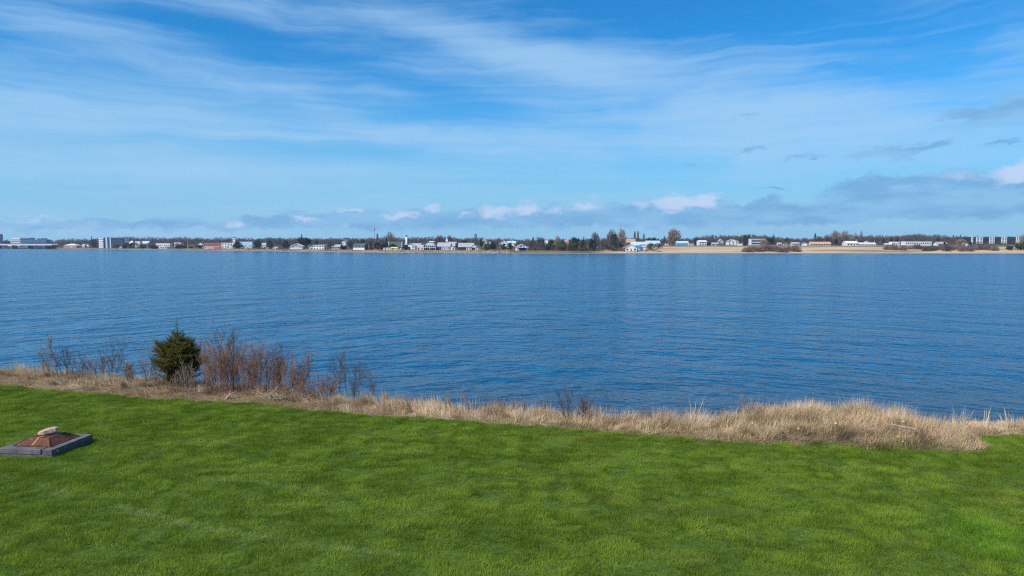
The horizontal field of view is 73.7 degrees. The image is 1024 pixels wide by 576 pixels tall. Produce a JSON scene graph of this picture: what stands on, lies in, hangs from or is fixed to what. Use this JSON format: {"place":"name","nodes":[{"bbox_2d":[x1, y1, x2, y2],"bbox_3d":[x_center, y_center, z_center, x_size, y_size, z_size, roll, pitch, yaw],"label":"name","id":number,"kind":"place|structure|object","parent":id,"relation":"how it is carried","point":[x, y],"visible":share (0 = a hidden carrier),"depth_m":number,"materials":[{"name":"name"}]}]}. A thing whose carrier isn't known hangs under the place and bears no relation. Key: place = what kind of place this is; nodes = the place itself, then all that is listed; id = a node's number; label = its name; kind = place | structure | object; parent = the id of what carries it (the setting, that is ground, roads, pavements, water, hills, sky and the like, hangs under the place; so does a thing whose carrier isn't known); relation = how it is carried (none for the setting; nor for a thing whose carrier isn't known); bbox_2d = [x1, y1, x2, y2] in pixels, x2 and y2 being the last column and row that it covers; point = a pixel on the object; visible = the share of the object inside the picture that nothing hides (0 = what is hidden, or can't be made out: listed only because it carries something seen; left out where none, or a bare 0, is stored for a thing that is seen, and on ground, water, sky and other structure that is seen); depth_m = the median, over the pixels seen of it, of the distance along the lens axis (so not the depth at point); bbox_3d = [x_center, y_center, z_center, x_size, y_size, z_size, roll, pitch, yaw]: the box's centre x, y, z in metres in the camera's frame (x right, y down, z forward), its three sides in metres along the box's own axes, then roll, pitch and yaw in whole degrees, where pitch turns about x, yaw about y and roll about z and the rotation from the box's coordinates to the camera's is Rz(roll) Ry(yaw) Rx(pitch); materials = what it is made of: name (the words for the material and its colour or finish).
{"place":"outdoors","nodes":[
{"label":"outdoors","id":0,"kind":"place"},
{"bbox_2d":[0,249,1023,424],"bbox_3d":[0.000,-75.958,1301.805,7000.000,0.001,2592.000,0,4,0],"label":"water","id":1,"kind":"structure","parent":0,"point":[927,334],"depth_m":62.18,"materials":[{"name":"blue liquid"}]},
{"bbox_2d":[0,384,1023,575],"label":"lawn ground","id":2,"kind":"structure","parent":0,"point":[496,546],"depth_m":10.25,"materials":[{"name":"green plant"}]},
{"bbox_2d":[0,434,92,457],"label":"fire pit","id":3,"kind":"object","parent":2,"relation":"on","point":[58,449],"visible":0.66,"depth_m":12.99,"materials":[{"name":"stone"}]},
{"bbox_2d":[12,432,79,446],"bbox_3d":[-9.150,2.944,13.434,0.790,0.133,0.790,0,4,6],"label":"fire pit cover","id":4,"kind":"object","parent":3,"relation":"on","point":[51,440],"visible":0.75,"depth_m":13.21,"materials":[{"name":"metal"}]},
{"bbox_2d":[38,426,58,435],"bbox_3d":[-9.139,2.819,13.456,0.377,0.123,0.212,-9,5,-11],"label":"stone","id":5,"kind":"object","parent":4,"relation":"on","point":[50,430],"visible":1,"depth_m":13.39,"materials":[{"name":"beige stone"}]},
{"bbox_2d":[0,361,1023,452],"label":"bank","id":6,"kind":"structure","parent":0,"point":[425,416],"depth_m":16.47,"materials":[{"name":"beige plant"}]},
{"bbox_2d":[35,333,60,377],"bbox_3d":[-13.981,2.015,20.571,0.753,1.460,0.508,0,4,0],"label":"bare sapling","id":7,"kind":"object","parent":6,"relation":"on","point":[56,355],"visible":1,"depth_m":20.53,"materials":[{"name":"brown plant"}]},
{"bbox_2d":[47,339,74,376],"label":"bare sapling","id":8,"kind":"object","parent":6,"relation":"on","point":[69,358],"visible":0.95,"depth_m":20.68,"materials":[{"name":"brown plant"}]},
{"bbox_2d":[69,352,84,372],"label":"bare sapling","id":9,"kind":"object","parent":6,"relation":"on","point":[76,363],"visible":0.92,"depth_m":20.84,"materials":[{"name":"brown plant"}]},
{"bbox_2d":[79,347,110,375],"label":"bare shrub","id":10,"kind":"object","parent":6,"relation":"on","point":[94,362],"visible":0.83,"depth_m":21.20,"materials":[{"name":"brown plant"}]},
{"bbox_2d":[77,338,127,376],"bbox_3d":[-12.504,2.147,20.898,1.359,1.575,0.593,-2,4,-31],"label":"bare shrub","id":11,"kind":"object","parent":6,"relation":"on","point":[108,362],"visible":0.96,"depth_m":21.02,"materials":[{"name":"brown plant"}]},
{"bbox_2d":[118,338,158,387],"bbox_3d":[-10.379,2.071,19.033,1.234,1.491,0.595,-2,4,-30],"label":"bare sapling","id":12,"kind":"object","parent":6,"relation":"on","point":[129,367],"visible":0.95,"depth_m":18.99,"materials":[{"name":"brown plant"}]},
{"bbox_2d":[140,358,161,385],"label":"bare sapling","id":13,"kind":"object","parent":6,"relation":"on","point":[150,371],"visible":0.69,"depth_m":19.21,"materials":[{"name":"brown plant"}]},
{"bbox_2d":[146,369,182,395],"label":"red shrub","id":14,"kind":"object","parent":6,"relation":"on","point":[157,383],"visible":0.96,"depth_m":18.27,"materials":[{"name":"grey plant"}]},
{"bbox_2d":[148,318,210,385],"bbox_3d":[-9.408,1.825,19.198,1.596,2.011,1.611,0,4,0],"label":"spruce tree","id":15,"kind":"object","parent":6,"relation":"on","point":[172,350],"visible":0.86,"depth_m":19.01,"materials":[{"name":"green plant"}]},
{"bbox_2d":[175,356,216,395],"bbox_3d":[-8.338,2.314,18.044,1.227,1.153,0.482,0,4,0],"label":"red shrub","id":16,"kind":"object","parent":6,"relation":"on","point":[194,379],"visible":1,"depth_m":18.08,"materials":[{"name":"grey plant"}]},
{"bbox_2d":[200,318,230,388],"bbox_3d":[-8.084,1.813,18.671,0.874,2.062,0.521,-2,4,-27],"label":"bare sapling","id":17,"kind":"object","parent":6,"relation":"on","point":[218,342],"visible":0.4,"depth_m":18.68,"materials":[{"name":"brown plant"}]},
{"bbox_2d":[192,337,247,391],"bbox_3d":[-7.883,2.067,18.439,1.397,1.601,0.890,0,4,0],"label":"red shrub","id":18,"kind":"object","parent":6,"relation":"on","point":[210,371],"visible":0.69,"depth_m":18.44,"materials":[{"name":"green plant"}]},
{"bbox_2d":[222,328,245,390],"bbox_3d":[-7.681,1.929,18.550,0.837,1.866,0.800,2,4,24],"label":"bare sapling","id":19,"kind":"object","parent":6,"relation":"on","point":[232,342],"visible":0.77,"depth_m":18.51,"materials":[{"name":"brown plant"}]},
{"bbox_2d":[198,334,273,395],"bbox_3d":[-7.356,2.016,18.251,1.987,1.710,1.048,0,4,0],"label":"red shrub","id":20,"kind":"object","parent":6,"relation":"on","point":[219,370],"visible":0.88,"depth_m":18.13,"materials":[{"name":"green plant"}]},
{"bbox_2d":[234,343,289,393],"bbox_3d":[-6.632,2.159,18.182,1.509,1.420,0.748,0,4,0],"label":"red shrub","id":21,"kind":"object","parent":6,"relation":"on","point":[266,373],"visible":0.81,"depth_m":18.12,"materials":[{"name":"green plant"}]},
{"bbox_2d":[252,382,298,401],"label":"dead branches","id":22,"kind":"object","parent":6,"relation":"on","point":[272,395],"visible":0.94,"depth_m":17.49,"materials":[{"name":"brown wood"}]},
{"bbox_2d":[268,340,290,387],"bbox_3d":[-6.231,2.111,18.282,0.810,1.514,0.599,1,4,8],"label":"bare sapling","id":23,"kind":"object","parent":6,"relation":"on","point":[280,347],"visible":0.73,"depth_m":18.27,"materials":[{"name":"brown plant"}]},
{"bbox_2d":[266,350,313,394],"bbox_3d":[-5.814,2.262,18.009,1.332,1.247,0.564,0,4,0],"label":"red shrub","id":24,"kind":"object","parent":6,"relation":"on","point":[278,372],"visible":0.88,"depth_m":17.95,"materials":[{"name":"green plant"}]},
{"bbox_2d":[293,352,318,392],"bbox_3d":[-5.435,2.264,17.994,0.470,1.280,0.658,3,5,38],"label":"bare sapling","id":25,"kind":"object","parent":6,"relation":"on","point":[308,359],"visible":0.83,"depth_m":17.98,"materials":[{"name":"brown plant"}]},
{"bbox_2d":[291,370,342,399],"bbox_3d":[-5.028,2.502,17.592,1.301,0.877,0.551,0,4,-5],"label":"red shrub","id":26,"kind":"object","parent":6,"relation":"on","point":[320,388],"visible":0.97,"depth_m":17.58,"materials":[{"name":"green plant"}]},
{"bbox_2d":[321,351,346,390],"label":"bare sapling","id":27,"kind":"object","parent":6,"relation":"on","point":[340,367],"visible":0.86,"depth_m":18.20,"materials":[{"name":"brown plant"}]},
{"bbox_2d":[337,349,362,396],"bbox_3d":[-4.198,2.259,17.796,0.693,1.474,0.462,0,4,8],"label":"bare sapling","id":28,"kind":"object","parent":6,"relation":"on","point":[353,371],"visible":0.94,"depth_m":17.79,"materials":[{"name":"brown plant"}]},
{"bbox_2d":[350,353,368,396],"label":"bare sapling","id":29,"kind":"object","parent":6,"relation":"on","point":[358,385],"visible":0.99,"depth_m":17.79,"materials":[{"name":"brown plant"}]},
{"bbox_2d":[365,361,377,395],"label":"bare sapling","id":30,"kind":"object","parent":6,"relation":"on","point":[372,387],"visible":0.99,"depth_m":17.61,"materials":[{"name":"brown plant"}]},
{"bbox_2d":[372,396,406,410],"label":"grass tussock","id":31,"kind":"object","parent":6,"relation":"on","point":[392,404],"depth_m":16.53,"materials":[{"name":"plant"}]},
{"bbox_2d":[444,387,467,410],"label":"twig clump","id":32,"kind":"object","parent":6,"relation":"on","point":[460,399],"visible":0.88,"depth_m":16.57,"materials":[{"name":"brown plant"}]},
{"bbox_2d":[480,403,502,414],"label":"grass tussock","id":33,"kind":"object","parent":6,"relation":"on","point":[490,409],"depth_m":16.27,"materials":[{"name":"plant"}]},
{"bbox_2d":[512,396,525,411],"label":"twig clump","id":34,"kind":"object","parent":6,"relation":"on","point":[515,401],"visible":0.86,"depth_m":16.21,"materials":[{"name":"brown plant"}]},
{"bbox_2d":[554,387,596,421],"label":"bare shrub","id":35,"kind":"object","parent":6,"relation":"on","point":[585,408],"visible":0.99,"depth_m":15.45,"materials":[{"name":"brown plant"}]},
{"bbox_2d":[644,405,679,428],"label":"grass tussock","id":36,"kind":"object","parent":6,"relation":"on","point":[665,416],"depth_m":14.92,"materials":[{"name":"plant"}]},
{"bbox_2d":[664,406,720,432],"bbox_3d":[3.803,2.812,14.613,1.431,0.562,1.101,-1,4,-18],"label":"grass tussock","id":37,"kind":"object","parent":6,"relation":"on","point":[694,426],"depth_m":14.60,"materials":[{"name":"plant"}]},
{"bbox_2d":[737,393,765,417],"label":"twig clump","id":38,"kind":"object","parent":6,"relation":"on","point":[752,405],"visible":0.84,"depth_m":15.22,"materials":[{"name":"brown plant"}]},
{"bbox_2d":[748,403,797,422],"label":"grass tussock","id":39,"kind":"object","parent":6,"relation":"on","point":[773,412],"depth_m":14.90,"materials":[{"name":"plant"}]},
{"bbox_2d":[785,396,836,419],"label":"grass tussock","id":40,"kind":"object","parent":6,"relation":"on","point":[804,408],"depth_m":15.06,"materials":[{"name":"plant"}]},
{"bbox_2d":[835,397,888,417],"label":"grass tussock","id":41,"kind":"object","parent":6,"relation":"on","point":[868,407],"depth_m":15.24,"materials":[{"name":"plant"}]},
{"bbox_2d":[864,400,916,420],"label":"grass tussock","id":42,"kind":"object","parent":6,"relation":"on","point":[896,408],"depth_m":15.23,"materials":[{"name":"plant"}]},
{"bbox_2d":[907,413,946,427],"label":"grass tussock","id":43,"kind":"object","parent":6,"relation":"on","point":[930,419],"depth_m":14.35,"materials":[{"name":"plant"}]},
{"bbox_2d":[954,439,988,450],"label":"grass tussock","id":44,"kind":"object","parent":6,"relation":"on","point":[978,445],"depth_m":13.36,"materials":[{"name":"plant"}]},
{"bbox_2d":[976,422,1004,432],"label":"grass tussock","id":45,"kind":"object","parent":6,"relation":"on","point":[990,426],"depth_m":14.63,"materials":[{"name":"plant"}]},
{"bbox_2d":[995,409,1014,428],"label":"dry stalks","id":46,"kind":"object","parent":6,"relation":"on","point":[1006,419],"visible":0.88,"depth_m":14.93,"materials":[{"name":"beige plant"}]},
{"bbox_2d":[0,0,1023,242],"label":"sky","id":47,"kind":"structure","parent":0,"point":[253,119],"materials":[{"name":"blue"}]},
{"bbox_2d":[2,242,1023,253],"bbox_3d":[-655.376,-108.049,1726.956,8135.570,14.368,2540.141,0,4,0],"label":"shore","id":48,"kind":"structure","parent":0,"point":[736,249],"depth_m":553.25,"materials":[{"name":"beige sand"}]},
{"bbox_2d":[10,238,19,246],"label":"hotel","id":49,"kind":"structure","parent":48,"relation":"on","point":[14,240],"depth_m":1370.98,"materials":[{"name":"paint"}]},
{"bbox_2d":[0,244,57,248],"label":"bridge","id":50,"kind":"structure","parent":48,"relation":"on","point":[30,246],"depth_m":1102.40,"materials":[{"name":"paint"}]},
{"bbox_2d":[20,238,50,246],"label":"office building","id":51,"kind":"structure","parent":48,"relation":"on","point":[33,240],"depth_m":1365.45,"materials":[{"name":"paint"}]},
{"bbox_2d":[64,244,81,247],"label":"building","id":52,"kind":"structure","parent":48,"relation":"on","point":[72,246],"depth_m":1115.28,"materials":[{"name":"white paint"}]},
{"bbox_2d":[0,236,173,247],"bbox_3d":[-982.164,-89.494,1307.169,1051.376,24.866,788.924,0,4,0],"label":"woodland","id":53,"kind":"object","parent":48,"relation":"on","point":[153,241],"visible":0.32,"depth_m":1271.13,"materials":[{"name":"plant"}]},
{"bbox_2d":[99,237,128,247],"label":"office building","id":54,"kind":"structure","parent":48,"relation":"on","point":[106,242],"depth_m":1020.70,"materials":[{"name":"paint"}]},
{"bbox_2d":[156,243,170,247],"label":"warehouse","id":55,"kind":"structure","parent":48,"relation":"on","point":[163,244],"depth_m":921.76,"materials":[{"name":"white paint"}]},
{"bbox_2d":[203,243,221,248],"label":"motel","id":56,"kind":"structure","parent":48,"relation":"on","point":[217,245],"depth_m":810.98,"materials":[{"name":"pink paint"}]},
{"bbox_2d":[239,241,253,246],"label":"warehouse","id":57,"kind":"structure","parent":48,"relation":"on","point":[246,242],"depth_m":804.06,"materials":[{"name":"paint"}]},
{"bbox_2d":[169,236,337,248],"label":"woodland","id":58,"kind":"object","parent":48,"relation":"on","point":[196,241],"visible":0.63,"depth_m":1018.62,"materials":[{"name":"plant"}]},
{"bbox_2d":[252,239,261,247],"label":"evergreen tree","id":59,"kind":"object","parent":48,"relation":"on","point":[257,243],"visible":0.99,"depth_m":729.40,"materials":[{"name":"green plant"}]},
{"bbox_2d":[290,244,304,248],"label":"house","id":60,"kind":"structure","parent":48,"relation":"on","point":[297,246],"depth_m":679.51,"materials":[{"name":"grey paint"}]},
{"bbox_2d":[297,236,312,247],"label":"evergreen tree","id":61,"kind":"object","parent":48,"relation":"on","point":[305,242],"visible":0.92,"depth_m":694.72,"materials":[{"name":"green plant"}]},
{"bbox_2d":[313,245,328,248],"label":"house","id":62,"kind":"structure","parent":48,"relation":"on","point":[320,246],"depth_m":644.05,"materials":[{"name":"white paint"}]},
{"bbox_2d":[353,243,367,249],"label":"lodge","id":63,"kind":"structure","parent":48,"relation":"on","point":[360,246],"depth_m":608.63,"materials":[{"name":"white paint"}]},
{"bbox_2d":[227,249,511,253],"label":"riprap","id":64,"kind":"object","parent":48,"relation":"on","point":[459,251],"visible":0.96,"depth_m":562.62,"materials":[{"name":"stone"}]},
{"bbox_2d":[384,232,395,241],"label":"bare tree","id":65,"kind":"object","parent":48,"relation":"on","point":[390,237],"visible":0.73,"depth_m":831.53,"materials":[{"name":"plant"}]},
{"bbox_2d":[388,242,402,248],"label":"house","id":66,"kind":"structure","parent":48,"relation":"on","point":[399,245],"depth_m":622.93,"materials":[{"name":"green paint"}]},
{"bbox_2d":[404,244,416,249],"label":"house","id":67,"kind":"structure","parent":48,"relation":"on","point":[412,247],"depth_m":578.70,"materials":[{"name":"white paint"}]},
{"bbox_2d":[335,236,500,248],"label":"woodland","id":68,"kind":"object","parent":48,"relation":"on","point":[424,240],"visible":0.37,"depth_m":849.02,"materials":[{"name":"plant"}]},
{"bbox_2d":[424,241,441,249],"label":"house","id":69,"kind":"structure","parent":48,"relation":"on","point":[430,245],"depth_m":567.48,"materials":[{"name":"paint"}]},
{"bbox_2d":[437,243,451,246],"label":"house","id":70,"kind":"structure","parent":48,"relation":"on","point":[444,244],"depth_m":616.84,"materials":[{"name":"paint"}]},
{"bbox_2d":[458,243,473,249],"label":"house","id":71,"kind":"structure","parent":48,"relation":"on","point":[462,246],"depth_m":577.12,"materials":[{"name":"white paint"}]},
{"bbox_2d":[515,244,527,250],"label":"boathouse","id":72,"kind":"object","parent":48,"relation":"on","point":[521,247],"visible":1,"depth_m":534.41,"materials":[{"name":"paint"}]},
{"bbox_2d":[527,240,538,248],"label":"bare tree","id":73,"kind":"object","parent":48,"relation":"on","point":[531,243],"visible":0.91,"depth_m":571.48,"materials":[{"name":"brown plant"}]},
{"bbox_2d":[545,243,556,249],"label":"evergreen tree","id":74,"kind":"object","parent":48,"relation":"on","point":[548,247],"visible":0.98,"depth_m":546.04,"materials":[{"name":"green plant"}]},
{"bbox_2d":[555,243,568,250],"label":"evergreen tree","id":75,"kind":"object","parent":48,"relation":"on","point":[561,246],"visible":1,"depth_m":541.43,"materials":[{"name":"green plant"}]},
{"bbox_2d":[566,241,576,250],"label":"evergreen tree","id":76,"kind":"object","parent":48,"relation":"on","point":[573,245],"visible":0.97,"depth_m":545.91,"materials":[{"name":"green plant"}]},
{"bbox_2d":[496,237,664,251],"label":"woodland","id":77,"kind":"object","parent":48,"relation":"on","point":[581,249],"visible":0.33,"depth_m":732.38,"materials":[{"name":"plant"}]},
{"bbox_2d":[577,239,587,250],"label":"conifer tree","id":78,"kind":"object","parent":48,"relation":"on","point":[583,244],"visible":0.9,"depth_m":543.96,"materials":[{"name":"green plant"}]},
{"bbox_2d":[585,238,597,250],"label":"evergreen tree","id":79,"kind":"object","parent":48,"relation":"on","point":[591,242],"visible":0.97,"depth_m":543.93,"materials":[{"name":"green plant"}]},
{"bbox_2d":[592,232,599,244],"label":"bare tree","id":80,"kind":"object","parent":48,"relation":"on","point":[595,236],"visible":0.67,"depth_m":638.77,"materials":[{"name":"plant"}]},
{"bbox_2d":[606,229,615,244],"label":"bare tree","id":81,"kind":"object","parent":48,"relation":"on","point":[608,235],"visible":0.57,"depth_m":628.63,"materials":[{"name":"plant"}]},
{"bbox_2d":[610,234,618,250],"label":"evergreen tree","id":82,"kind":"object","parent":48,"relation":"on","point":[615,242],"visible":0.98,"depth_m":542.94,"materials":[{"name":"green plant"}]},
{"bbox_2d":[617,228,626,245],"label":"bare tree","id":83,"kind":"object","parent":48,"relation":"on","point":[621,235],"visible":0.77,"depth_m":588.11,"materials":[{"name":"brown plant"}]},
{"bbox_2d":[624,244,636,250],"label":"house","id":84,"kind":"structure","parent":48,"relation":"on","point":[630,247],"depth_m":545.94,"materials":[{"name":"white paint"}]},
{"bbox_2d":[667,228,681,244],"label":"bare tree","id":85,"kind":"object","parent":48,"relation":"on","point":[672,237],"visible":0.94,"depth_m":665.97,"materials":[{"name":"plant"}]},
{"bbox_2d":[675,241,688,245],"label":"barn","id":86,"kind":"structure","parent":48,"relation":"on","point":[681,243],"depth_m":648.55,"materials":[{"name":"white paint"}]},
{"bbox_2d":[726,239,738,244],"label":"house","id":87,"kind":"structure","parent":48,"relation":"on","point":[731,242],"depth_m":661.52,"materials":[{"name":"white paint"}]},
{"bbox_2d":[663,234,837,244],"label":"woodland","id":88,"kind":"object","parent":48,"relation":"on","point":[724,238],"visible":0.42,"depth_m":780.47,"materials":[{"name":"plant"}]},
{"bbox_2d":[748,239,765,244],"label":"house","id":89,"kind":"structure","parent":48,"relation":"on","point":[753,242],"depth_m":665.50,"materials":[{"name":"paint"}]},
{"bbox_2d":[789,245,801,251],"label":"bare shrub","id":90,"kind":"object","parent":48,"relation":"on","point":[795,248],"visible":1,"depth_m":536.39,"materials":[{"name":"brown plant"}]},
{"bbox_2d":[808,242,830,245],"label":"house","id":91,"kind":"structure","parent":48,"relation":"on","point":[821,243],"depth_m":649.37,"materials":[{"name":"beige paint"}]},
{"bbox_2d":[830,230,841,244],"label":"bare tree","id":92,"kind":"object","parent":48,"relation":"on","point":[835,235],"visible":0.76,"depth_m":681.25,"materials":[{"name":"plant"}]},
{"bbox_2d":[840,230,854,242],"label":"bare tree","id":93,"kind":"object","parent":48,"relation":"on","point":[847,237],"visible":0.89,"depth_m":680.25,"materials":[{"name":"plant"}]},
{"bbox_2d":[841,241,858,245],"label":"barn","id":94,"kind":"structure","parent":48,"relation":"on","point":[850,243],"depth_m":639.28,"materials":[{"name":"white paint"}]},
{"bbox_2d":[858,243,875,245],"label":"hall","id":95,"kind":"structure","parent":48,"relation":"on","point":[867,244],"depth_m":639.83,"materials":[{"name":"white paint"}]},
{"bbox_2d":[901,241,931,245],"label":"school","id":96,"kind":"object","parent":48,"relation":"on","point":[925,243],"visible":0.96,"depth_m":641.22,"materials":[{"name":"white paint"}]},
{"bbox_2d":[837,234,1019,244],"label":"woodland","id":97,"kind":"object","parent":48,"relation":"on","point":[919,237],"visible":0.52,"depth_m":763.71,"materials":[{"name":"brown plant"}]},
{"bbox_2d":[942,243,951,250],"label":"bare shrub","id":98,"kind":"object","parent":48,"relation":"on","point":[947,247],"visible":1,"depth_m":535.19,"materials":[{"name":"brown plant"}]},
{"bbox_2d":[955,239,965,245],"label":"bare tree","id":99,"kind":"object","parent":48,"relation":"on","point":[960,242],"visible":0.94,"depth_m":575.93,"materials":[{"name":"brown plant"}]},
{"bbox_2d":[957,235,1021,244],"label":"apartment building","id":100,"kind":"structure","parent":48,"relation":"on","point":[1006,239],"depth_m":719.53,"materials":[{"name":"white paint"}]},
{"bbox_2d":[1013,242,1023,249],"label":"evergreen tree","id":101,"kind":"object","parent":48,"relation":"on","point":[1019,246],"visible":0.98,"depth_m":547.46,"materials":[{"name":"green plant"}]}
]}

